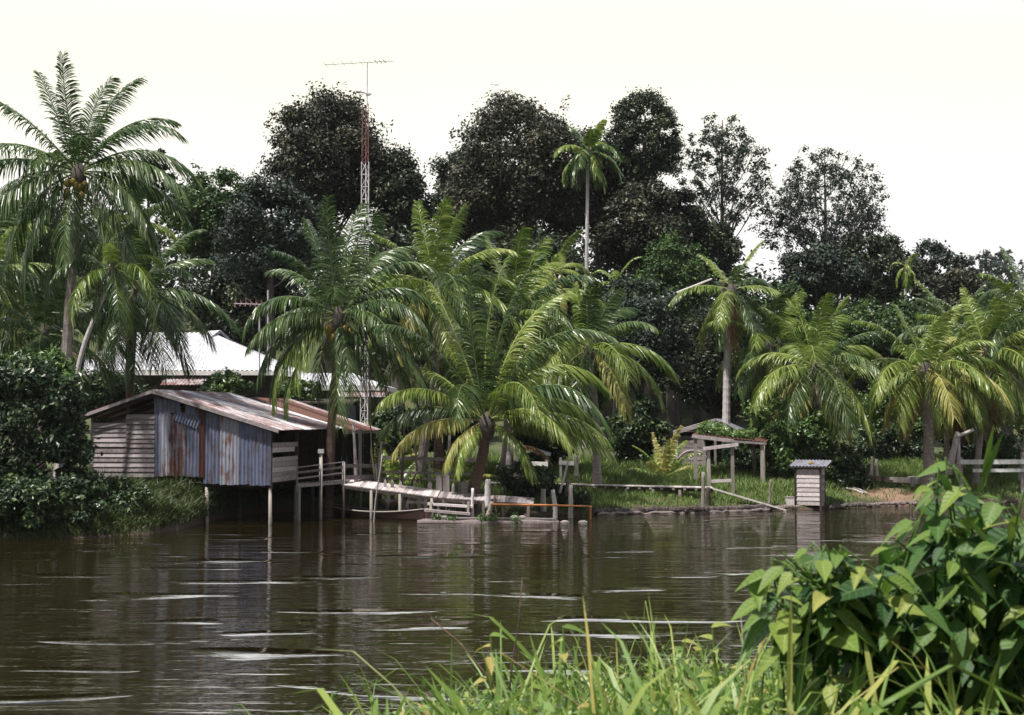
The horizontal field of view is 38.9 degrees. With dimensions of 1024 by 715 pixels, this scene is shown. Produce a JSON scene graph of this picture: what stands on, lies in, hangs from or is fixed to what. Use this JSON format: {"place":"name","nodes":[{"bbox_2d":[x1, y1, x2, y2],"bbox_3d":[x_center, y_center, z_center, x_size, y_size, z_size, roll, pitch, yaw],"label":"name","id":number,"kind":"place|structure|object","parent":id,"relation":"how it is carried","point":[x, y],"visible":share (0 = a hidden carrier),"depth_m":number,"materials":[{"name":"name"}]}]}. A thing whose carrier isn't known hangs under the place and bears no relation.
{"place":"outdoors","nodes":[
{"label":"outdoors","id":0,"kind":"place"},
{"bbox_2d":[0,503,1023,714],"bbox_3d":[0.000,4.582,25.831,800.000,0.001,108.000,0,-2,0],"label":"river water","id":1,"kind":"structure","parent":0,"point":[224,616],"depth_m":27.86,"materials":[{"name":"black liquid"}]},
{"bbox_2d":[296,429,390,520],"bbox_3d":[-6.219,4.526,52.060,1.762,3.900,5.615,-2,-3,37],"label":"porch","id":2,"kind":"object","parent":1,"relation":"in","point":[321,481],"visible":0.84,"depth_m":50.85,"materials":[{"name":"grey wood"}]},
{"bbox_2d":[334,504,428,519],"bbox_3d":[-4.805,5.509,51.165,4.759,0.562,0.902,-2,-3,38],"label":"moored boat","id":3,"kind":"object","parent":1,"relation":"on","point":[416,514],"visible":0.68,"depth_m":50.48,"materials":[{"name":"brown wood"}]},
{"bbox_2d":[341,480,439,517],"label":"plank jetty","id":4,"kind":"object","parent":1,"relation":"in","point":[405,491],"visible":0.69,"depth_m":50.84,"materials":[{"name":"grey wood"}]},
{"bbox_2d":[437,491,533,517],"bbox_3d":[-0.953,5.551,50.658,3.686,1.735,1.093,0,-2,-8],"label":"landing","id":5,"kind":"object","parent":1,"relation":"in","point":[462,498],"visible":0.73,"depth_m":50.36,"materials":[{"name":"grey wood"}]},
{"bbox_2d":[417,517,558,522],"bbox_3d":[-0.844,5.553,49.152,4.802,0.293,1.425,0,-2,-7],"label":"floating raft","id":6,"kind":"object","parent":1,"relation":"on","point":[501,520],"visible":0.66,"depth_m":48.64,"materials":[{"name":"grey wood"}]},
{"bbox_2d":[597,508,769,514],"bbox_3d":[6.429,5.714,53.538,6.984,0.204,0.303,1,-3,-18],"label":"shore log","id":7,"kind":"object","parent":1,"relation":"in","point":[666,512],"visible":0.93,"depth_m":53.29,"materials":[{"name":"brown wood"}]},
{"bbox_2d":[0,293,1023,539],"bbox_3d":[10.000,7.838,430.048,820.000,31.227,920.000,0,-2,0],"label":"ground","id":8,"kind":"structure","parent":0,"point":[282,501],"depth_m":58.65,"materials":[{"name":"soil"}]},
{"bbox_2d":[0,188,70,403],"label":"broadleaf tree","id":9,"kind":"object","parent":8,"relation":"on","point":[35,258],"visible":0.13,"depth_m":81.43,"materials":[{"name":"green plant"}]},
{"bbox_2d":[0,343,85,459],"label":"shrub","id":10,"kind":"object","parent":8,"relation":"on","point":[58,362],"visible":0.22,"depth_m":46.21,"materials":[{"name":"green plant"}]},
{"bbox_2d":[0,343,102,487],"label":"shrub","id":11,"kind":"object","parent":8,"relation":"on","point":[16,420],"visible":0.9,"depth_m":44.53,"materials":[{"name":"green plant"}]},
{"bbox_2d":[0,173,105,363],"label":"coconut palm","id":12,"kind":"object","parent":8,"relation":"on","point":[5,293],"visible":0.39,"depth_m":53.06,"materials":[{"name":"green plant"}]},
{"bbox_2d":[0,468,116,528],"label":"shrub","id":13,"kind":"object","parent":8,"relation":"on","point":[29,503],"visible":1,"depth_m":42.45,"materials":[{"name":"green plant"}]},
{"bbox_2d":[0,256,130,472],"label":"coconut palm","id":14,"kind":"object","parent":8,"relation":"on","point":[51,319],"visible":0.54,"depth_m":51.68,"materials":[{"name":"green plant"}]},
{"bbox_2d":[51,414,98,481],"bbox_3d":[-14.055,3.360,46.392,1.725,3.323,2.005,0,-2,0],"label":"shrub","id":15,"kind":"object","parent":8,"relation":"on","point":[68,468],"visible":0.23,"depth_m":46.27,"materials":[{"name":"green plant"}]},
{"bbox_2d":[0,51,203,481],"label":"coconut palm","id":16,"kind":"object","parent":8,"relation":"on","point":[74,146],"visible":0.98,"depth_m":48.99,"materials":[{"name":"green plant"}]},
{"bbox_2d":[34,214,171,349],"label":"broadleaf tree","id":17,"kind":"object","parent":8,"relation":"on","point":[159,239],"visible":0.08,"depth_m":82.44,"materials":[{"name":"green plant"}]},
{"bbox_2d":[57,469,154,516],"bbox_3d":[-12.522,4.270,45.135,3.125,1.619,2.538,0,-2,0],"label":"shrub","id":18,"kind":"object","parent":8,"relation":"on","point":[98,486],"visible":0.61,"depth_m":44.59,"materials":[{"name":"green plant"}]},
{"bbox_2d":[50,219,165,481],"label":"coconut palm","id":19,"kind":"object","parent":8,"relation":"on","point":[107,283],"visible":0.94,"depth_m":48.20,"materials":[{"name":"green plant"}]},
{"bbox_2d":[75,369,156,422],"bbox_3d":[-15.569,2.446,57.116,3.682,4.227,3.378,2,-3,-42],"label":"shrub","id":20,"kind":"object","parent":8,"relation":"on","point":[101,394],"visible":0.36,"depth_m":56.15,"materials":[{"name":"green plant"}]},
{"bbox_2d":[0,465,257,539],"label":"slope grass","id":21,"kind":"structure","parent":8,"relation":"on","point":[175,499],"depth_m":45.30,"materials":[{"name":"green plant"}]},
{"bbox_2d":[81,173,185,373],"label":"coconut palm","id":22,"kind":"object","parent":8,"relation":"on","point":[160,229],"visible":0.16,"depth_m":60.12,"materials":[{"name":"green plant"}]},
{"bbox_2d":[48,224,242,477],"bbox_3d":[-13.921,-0.142,53.817,7.002,9.407,6.505,-2,-3,40],"label":"coconut palm","id":23,"kind":"object","parent":8,"relation":"on","point":[170,328],"visible":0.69,"depth_m":53.29,"materials":[{"name":"green plant"}]},
{"bbox_2d":[126,148,179,332],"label":"broadleaf tree","id":24,"kind":"object","parent":8,"relation":"on","point":[163,168],"visible":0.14,"depth_m":84.56,"materials":[{"name":"green plant"}]},
{"bbox_2d":[81,330,302,445],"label":"white roofed house","id":25,"kind":"structure","parent":8,"relation":"on","point":[230,355],"depth_m":65.89,"materials":[{"name":"metal"}]},
{"bbox_2d":[78,389,343,522],"bbox_3d":[-10.647,3.885,52.081,7.508,5.390,7.112,0,-2,11],"label":"stilt hut","id":26,"kind":"object","parent":8,"relation":"on","point":[224,440],"visible":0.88,"depth_m":49.04,"materials":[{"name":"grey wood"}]},
{"bbox_2d":[151,159,273,329],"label":"broadleaf tree","id":27,"kind":"object","parent":8,"relation":"on","point":[209,203],"visible":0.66,"depth_m":78.68,"materials":[{"name":"green plant"}]},
{"bbox_2d":[196,366,256,395],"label":"shrub","id":28,"kind":"object","parent":8,"relation":"on","point":[232,382],"visible":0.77,"depth_m":61.17,"materials":[{"name":"green plant"}]},
{"bbox_2d":[179,273,308,353],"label":"broadleaf tree","id":29,"kind":"object","parent":8,"relation":"on","point":[240,316],"visible":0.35,"depth_m":78.23,"materials":[{"name":"green plant"}]},
{"bbox_2d":[202,168,331,358],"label":"broadleaf tree","id":30,"kind":"object","parent":8,"relation":"on","point":[255,262],"visible":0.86,"depth_m":74.54,"materials":[{"name":"green plant"}]},
{"bbox_2d":[272,379,318,400],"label":"shrub","id":31,"kind":"object","parent":8,"relation":"on","point":[307,397],"visible":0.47,"depth_m":62.22,"materials":[{"name":"green plant"}]},
{"bbox_2d":[250,397,379,502],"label":"rusty shed","id":32,"kind":"structure","parent":8,"relation":"on","point":[343,446],"depth_m":58.94,"materials":[{"name":"metal"}]},
{"bbox_2d":[254,78,399,373],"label":"broadleaf tree","id":33,"kind":"object","parent":8,"relation":"on","point":[321,154],"visible":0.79,"depth_m":83.88,"materials":[{"name":"green plant"}]},
{"bbox_2d":[280,373,396,462],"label":"white roofed house","id":34,"kind":"structure","parent":8,"relation":"on","point":[378,397],"depth_m":66.45,"materials":[{"name":"metal"}]},
{"bbox_2d":[241,194,449,515],"bbox_3d":[-5.936,0.631,52.382,7.375,12.932,6.621,0,-2,0],"label":"coconut palm","id":35,"kind":"object","parent":8,"relation":"on","point":[339,315],"visible":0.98,"depth_m":51.89,"materials":[{"name":"green plant"}]},
{"bbox_2d":[324,59,389,463],"bbox_3d":[-6.377,-3.542,60.200,2.922,17.722,1.091,0,-2,0],"label":"radio mast","id":36,"kind":"object","parent":8,"relation":"on","point":[367,95],"visible":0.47,"depth_m":60.34,"materials":[{"name":"metal"}]},
{"bbox_2d":[362,402,417,464],"bbox_3d":[-5.282,3.545,61.894,2.669,3.383,3.051,2,-3,-36],"label":"shrub","id":37,"kind":"object","parent":8,"relation":"on","point":[382,420],"visible":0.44,"depth_m":61.33,"materials":[{"name":"green plant"}]},
{"bbox_2d":[362,138,439,406],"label":"broadleaf tree","id":38,"kind":"object","parent":8,"relation":"on","point":[396,195],"visible":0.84,"depth_m":83.35,"materials":[{"name":"green plant"}]},
{"bbox_2d":[343,223,459,424],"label":"broadleaf tree","id":39,"kind":"object","parent":8,"relation":"on","point":[403,239],"visible":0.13,"depth_m":77.45,"materials":[{"name":"green plant"}]},
{"bbox_2d":[364,442,442,484],"bbox_3d":[-4.367,4.338,57.255,3.432,2.335,3.435,0,-2,0],"label":"palm sprout","id":40,"kind":"object","parent":8,"relation":"on","point":[389,467],"visible":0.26,"depth_m":57.31,"materials":[{"name":"green plant"}]},
{"bbox_2d":[367,493,477,515],"bbox_3d":[-3.230,5.420,52.352,4.103,1.143,0.196,0,-2,10],"label":"retaining fence","id":41,"kind":"object","parent":8,"relation":"on","point":[412,502],"visible":0.2,"depth_m":52.47,"materials":[{"name":"grey wood"}]},
{"bbox_2d":[379,454,480,499],"bbox_3d":[-3.075,4.726,54.284,3.805,2.224,0.303,0,-2,0],"label":"railing","id":42,"kind":"object","parent":8,"relation":"on","point":[429,459],"visible":0.44,"depth_m":54.29,"materials":[{"name":"grey wood"}]},
{"bbox_2d":[347,196,532,486],"bbox_3d":[-3.343,-0.560,57.404,7.586,11.815,7.807,-2,-3,34],"label":"coconut palm","id":43,"kind":"object","parent":8,"relation":"on","point":[442,265],"visible":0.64,"depth_m":57.21,"materials":[{"name":"green plant"}]},
{"bbox_2d":[400,403,499,461],"bbox_3d":[-3.017,3.386,64.169,5.094,3.614,4.980,0,-2,0],"label":"shrub","id":44,"kind":"object","parent":8,"relation":"on","point":[458,433],"visible":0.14,"depth_m":63.10,"materials":[{"name":"green plant"}]},
{"bbox_2d":[385,264,538,471],"bbox_3d":[-2.025,0.633,60.387,6.499,9.174,6.376,1,-3,-22],"label":"coconut palm","id":45,"kind":"object","parent":8,"relation":"on","point":[438,449],"visible":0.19,"depth_m":59.66,"materials":[{"name":"green plant"}]},
{"bbox_2d":[423,127,517,383],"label":"broadleaf tree","id":46,"kind":"object","parent":8,"relation":"on","point":[440,166],"visible":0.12,"depth_m":95.69,"materials":[{"name":"green plant"}]},
{"bbox_2d":[2,196,966,409],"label":"forest","id":47,"kind":"object","parent":8,"relation":"on","point":[861,385],"visible":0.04,"depth_m":102.33,"materials":[{"name":"green plant"}]},
{"bbox_2d":[365,253,620,516],"bbox_3d":[-0.621,1.414,51.826,8.908,10.502,9.074,0,-2,0],"label":"coconut palm","id":48,"kind":"object","parent":8,"relation":"on","point":[519,402],"visible":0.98,"depth_m":51.06,"materials":[{"name":"green plant"}]},
{"bbox_2d":[440,226,605,470],"bbox_3d":[0.477,-0.014,60.270,7.393,10.593,7.946,0,-2,0],"label":"coconut palm","id":49,"kind":"object","parent":8,"relation":"on","point":[545,333],"visible":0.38,"depth_m":59.50,"materials":[{"name":"green plant"}]},
{"bbox_2d":[492,458,560,497],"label":"shrub","id":50,"kind":"object","parent":8,"relation":"on","point":[522,485],"visible":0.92,"depth_m":53.77,"materials":[{"name":"green plant"}]},
{"bbox_2d":[435,84,619,385],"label":"broadleaf tree","id":51,"kind":"object","parent":8,"relation":"on","point":[532,180],"visible":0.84,"depth_m":88.95,"materials":[{"name":"green plant"}]},
{"bbox_2d":[456,227,605,356],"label":"broadleaf tree","id":52,"kind":"object","parent":8,"relation":"on","point":[555,246],"visible":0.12,"depth_m":80.46,"materials":[{"name":"green plant"}]},
{"bbox_2d":[510,408,580,467],"bbox_3d":[1.485,3.577,61.988,3.709,3.055,3.406,2,-3,-35],"label":"shrub","id":53,"kind":"object","parent":8,"relation":"on","point":[544,445],"visible":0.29,"depth_m":61.38,"materials":[{"name":"green plant"}]},
{"bbox_2d":[512,229,592,383],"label":"coconut palm","id":54,"kind":"object","parent":8,"relation":"on","point":[560,256],"visible":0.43,"depth_m":66.22,"materials":[{"name":"green plant"}]},
{"bbox_2d":[542,624,591,709],"bbox_3d":[0.168,1.289,4.633,0.144,0.868,0.110,2,-3,-33],"label":"weed","id":55,"kind":"object","parent":8,"relation":"on","point":[564,656],"visible":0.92,"depth_m":4.64,"materials":[{"name":"green plant"}]},
{"bbox_2d":[548,484,593,504],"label":"shrub","id":56,"kind":"object","parent":8,"relation":"on","point":[582,497],"visible":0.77,"depth_m":52.98,"materials":[{"name":"green plant"}]},
{"bbox_2d":[553,119,623,447],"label":"areca palm","id":57,"kind":"object","parent":8,"relation":"on","point":[584,161],"visible":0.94,"depth_m":76.28,"materials":[{"name":"green plant"}]},
{"bbox_2d":[561,126,624,420],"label":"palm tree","id":58,"kind":"object","parent":8,"relation":"on","point":[598,257],"visible":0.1,"depth_m":93.52,"materials":[{"name":"green plant"}]},
{"bbox_2d":[517,280,679,485],"bbox_3d":[3.219,1.128,57.066,6.552,8.420,6.754,2,-3,-37],"label":"coconut palm","id":59,"kind":"object","parent":8,"relation":"on","point":[623,357],"visible":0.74,"depth_m":56.43,"materials":[{"name":"green plant"}]},
{"bbox_2d":[490,482,712,497],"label":"boardwalk","id":60,"kind":"structure","parent":8,"relation":"on","point":[679,489],"depth_m":55.72,"materials":[{"name":"grey wood"}]},
{"bbox_2d":[200,594,1023,714],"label":"grass","id":61,"kind":"structure","parent":8,"relation":"on","point":[669,698],"depth_m":4.74,"materials":[{"name":"green plant"}]},
{"bbox_2d":[579,172,694,432],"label":"broadleaf tree","id":62,"kind":"object","parent":8,"relation":"on","point":[632,232],"visible":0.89,"depth_m":86.90,"materials":[{"name":"green plant"}]},
{"bbox_2d":[600,385,675,463],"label":"shrub","id":63,"kind":"object","parent":8,"relation":"on","point":[625,433],"visible":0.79,"depth_m":65.20,"materials":[{"name":"green plant"}]},
{"bbox_2d":[578,272,703,452],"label":"broadleaf tree","id":64,"kind":"object","parent":8,"relation":"on","point":[656,314],"visible":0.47,"depth_m":66.66,"materials":[{"name":"green plant"}]},
{"bbox_2d":[600,84,686,428],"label":"broadleaf tree","id":65,"kind":"object","parent":8,"relation":"on","point":[653,156],"visible":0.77,"depth_m":89.01,"materials":[{"name":"green plant"}]},
{"bbox_2d":[625,425,701,476],"bbox_3d":[6.504,4.077,61.813,3.710,2.411,3.808,2,-3,-37],"label":"palm sprout","id":66,"kind":"object","parent":8,"relation":"on","point":[667,464],"visible":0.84,"depth_m":61.88,"materials":[{"name":"green plant"}]},
{"bbox_2d":[610,228,725,440],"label":"broadleaf tree","id":67,"kind":"object","parent":8,"relation":"on","point":[666,267],"visible":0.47,"depth_m":80.70,"materials":[{"name":"green plant"}]},
{"bbox_2d":[649,186,707,425],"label":"broadleaf tree","id":68,"kind":"object","parent":8,"relation":"on","point":[690,211],"visible":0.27,"depth_m":92.51,"materials":[{"name":"green plant"}]},
{"bbox_2d":[334,447,1023,514],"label":"bank grass","id":69,"kind":"structure","parent":8,"relation":"on","point":[902,467],"depth_m":58.98,"materials":[{"name":"green plant"}]},
{"bbox_2d":[673,419,750,464],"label":"broken shack","id":70,"kind":"structure","parent":8,"relation":"on","point":[684,436],"depth_m":64.98,"materials":[{"name":"grey wood"}]},
{"bbox_2d":[680,212,751,424],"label":"broadleaf tree","id":71,"kind":"object","parent":8,"relation":"on","point":[723,246],"visible":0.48,"depth_m":91.07,"materials":[{"name":"green plant"}]},
{"bbox_2d":[703,443,737,495],"bbox_3d":[8.170,4.441,56.809,1.387,2.193,0.210,0,-2,0],"label":"gate frame","id":72,"kind":"object","parent":8,"relation":"on","point":[709,480],"visible":0.82,"depth_m":56.81,"materials":[{"name":"grey wood"}]},
{"bbox_2d":[657,292,786,423],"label":"broadleaf tree","id":73,"kind":"object","parent":8,"relation":"on","point":[699,387],"visible":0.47,"depth_m":72.65,"materials":[{"name":"green plant"}]},
{"bbox_2d":[674,112,775,309],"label":"broadleaf tree","id":74,"kind":"object","parent":8,"relation":"on","point":[717,141],"visible":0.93,"depth_m":97.59,"materials":[{"name":"green plant"}]},
{"bbox_2d":[665,241,795,460],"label":"coconut palm","id":75,"kind":"object","parent":8,"relation":"on","point":[730,297],"visible":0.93,"depth_m":65.87,"materials":[{"name":"green plant"}]},
{"bbox_2d":[692,419,768,480],"bbox_3d":[9.274,4.023,60.962,3.792,2.832,3.014,0,-2,0],"label":"canopy","id":76,"kind":"object","parent":8,"relation":"on","point":[717,430],"visible":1,"depth_m":59.99,"materials":[{"name":"wood"}]},
{"bbox_2d":[710,439,768,473],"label":"shrub","id":77,"kind":"object","parent":8,"relation":"on","point":[740,460],"visible":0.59,"depth_m":63.20,"materials":[{"name":"green plant"}]},
{"bbox_2d":[705,289,836,419],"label":"coconut palm","id":78,"kind":"object","parent":8,"relation":"on","point":[748,382],"visible":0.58,"depth_m":65.56,"materials":[{"name":"green plant"}]},
{"bbox_2d":[723,276,820,395],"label":"broadleaf tree","id":79,"kind":"object","parent":8,"relation":"on","point":[792,289],"visible":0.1,"depth_m":79.56,"materials":[{"name":"green plant"}]},
{"bbox_2d":[741,396,839,479],"bbox_3d":[12.009,3.574,61.993,4.326,3.859,4.359,2,-3,-39],"label":"shrub","id":80,"kind":"object","parent":8,"relation":"on","point":[780,456],"visible":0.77,"depth_m":60.98,"materials":[{"name":"green plant"}]},
{"bbox_2d":[789,459,832,509],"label":"outhouse","id":81,"kind":"structure","parent":8,"relation":"on","point":[809,484],"depth_m":55.70,"materials":[{"name":"white wood"}]},
{"bbox_2d":[744,145,890,402],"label":"broadleaf tree","id":82,"kind":"object","parent":8,"relation":"on","point":[805,236],"visible":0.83,"depth_m":97.03,"materials":[{"name":"green plant"}]},
{"bbox_2d":[735,292,912,459],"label":"coconut palm","id":83,"kind":"object","parent":8,"relation":"on","point":[837,389],"visible":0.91,"depth_m":61.16,"materials":[{"name":"green plant"}]},
{"bbox_2d":[774,240,873,430],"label":"broadleaf tree","id":84,"kind":"object","parent":8,"relation":"on","point":[817,274],"visible":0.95,"depth_m":91.12,"materials":[{"name":"green plant"}]},
{"bbox_2d":[814,441,878,489],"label":"shrub","id":85,"kind":"object","parent":8,"relation":"on","point":[851,467],"visible":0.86,"depth_m":60.39,"materials":[{"name":"green plant"}]},
{"bbox_2d":[731,426,1023,714],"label":"leafy shrub","id":86,"kind":"object","parent":8,"relation":"on","point":[956,595],"visible":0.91,"depth_m":4.54,"materials":[{"name":"green plant"}]},
{"bbox_2d":[840,226,926,376],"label":"broadleaf tree","id":87,"kind":"object","parent":8,"relation":"on","point":[882,254],"visible":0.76,"depth_m":93.19,"materials":[{"name":"green plant"}]},
{"bbox_2d":[825,289,946,439],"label":"broadleaf tree","id":88,"kind":"object","parent":8,"relation":"on","point":[888,319],"visible":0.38,"depth_m":82.64,"materials":[{"name":"green plant"}]},
{"bbox_2d":[851,415,922,460],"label":"shrub","id":89,"kind":"object","parent":8,"relation":"on","point":[890,446],"visible":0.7,"depth_m":69.22,"materials":[{"name":"green plant"}]},
{"bbox_2d":[852,366,936,452],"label":"shrub","id":90,"kind":"object","parent":8,"relation":"on","point":[917,435],"visible":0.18,"depth_m":70.64,"materials":[{"name":"green plant"}]},
{"bbox_2d":[890,253,919,305],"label":"areca palm","id":91,"kind":"object","parent":8,"relation":"on","point":[907,278],"visible":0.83,"depth_m":88.21,"materials":[{"name":"green plant"}]},
{"bbox_2d":[846,303,1014,487],"bbox_3d":[17.424,1.646,60.468,6.649,7.988,6.535,0,-2,0],"label":"coconut palm","id":92,"kind":"object","parent":8,"relation":"on","point":[920,381],"visible":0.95,"depth_m":59.86,"materials":[{"name":"green plant"}]},
{"bbox_2d":[909,238,968,303],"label":"broadleaf tree","id":93,"kind":"object","parent":8,"relation":"on","point":[941,254],"visible":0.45,"depth_m":109.19,"materials":[{"name":"green plant"}]},
{"bbox_2d":[895,319,1014,477],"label":"coconut palm","id":94,"kind":"object","parent":8,"relation":"on","point":[957,427],"visible":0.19,"depth_m":63.29,"materials":[{"name":"green plant"}]},
{"bbox_2d":[924,263,987,396],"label":"broadleaf tree","id":95,"kind":"object","parent":8,"relation":"on","point":[958,276],"visible":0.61,"depth_m":99.43,"materials":[{"name":"green plant"}]},
{"bbox_2d":[890,279,1021,459],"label":"coconut palm","id":96,"kind":"object","parent":8,"relation":"on","point":[978,294],"visible":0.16,"depth_m":70.23,"materials":[{"name":"green plant"}]},
{"bbox_2d":[945,428,973,474],"bbox_3d":[18.342,3.856,59.458,1.166,1.930,0.338,0,-2,7],"label":"dead stump","id":97,"kind":"object","parent":8,"relation":"on","point":[954,450],"visible":0.94,"depth_m":59.40,"materials":[{"name":"grey wood"}]},
{"bbox_2d":[909,275,1023,458],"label":"coconut palm","id":98,"kind":"object","parent":8,"relation":"on","point":[992,300],"visible":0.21,"depth_m":65.26,"materials":[{"name":"green plant"}]},
{"bbox_2d":[933,400,1003,465],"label":"shrub","id":99,"kind":"object","parent":8,"relation":"on","point":[965,448],"visible":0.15,"depth_m":67.40,"materials":[{"name":"green plant"}]},
{"bbox_2d":[915,287,1023,486],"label":"coconut palm","id":100,"kind":"object","parent":8,"relation":"on","point":[994,407],"visible":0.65,"depth_m":62.15,"materials":[{"name":"green plant"}]},
{"bbox_2d":[949,246,1023,483],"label":"coconut palm","id":101,"kind":"object","parent":8,"relation":"on","point":[1017,325],"visible":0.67,"depth_m":62.97,"materials":[{"name":"green plant"}]},
{"bbox_2d":[959,452,1023,493],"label":"white fence","id":102,"kind":"object","parent":8,"relation":"on","point":[1021,463],"visible":0.55,"depth_m":60.34,"materials":[{"name":"paint"}]},
{"bbox_2d":[961,249,1023,299],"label":"broadleaf tree","id":103,"kind":"object","parent":8,"relation":"on","point":[991,264],"visible":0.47,"depth_m":259.20,"materials":[{"name":"green plant"}]},
{"bbox_2d":[969,431,1021,478],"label":"shrub","id":104,"kind":"object","parent":8,"relation":"on","point":[1009,449],"visible":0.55,"depth_m":63.43,"materials":[{"name":"green plant"}]},
{"bbox_2d":[0,0,1023,321],"label":"sky","id":105,"kind":"structure","parent":0,"point":[930,93],"materials":[{"name":"white"}]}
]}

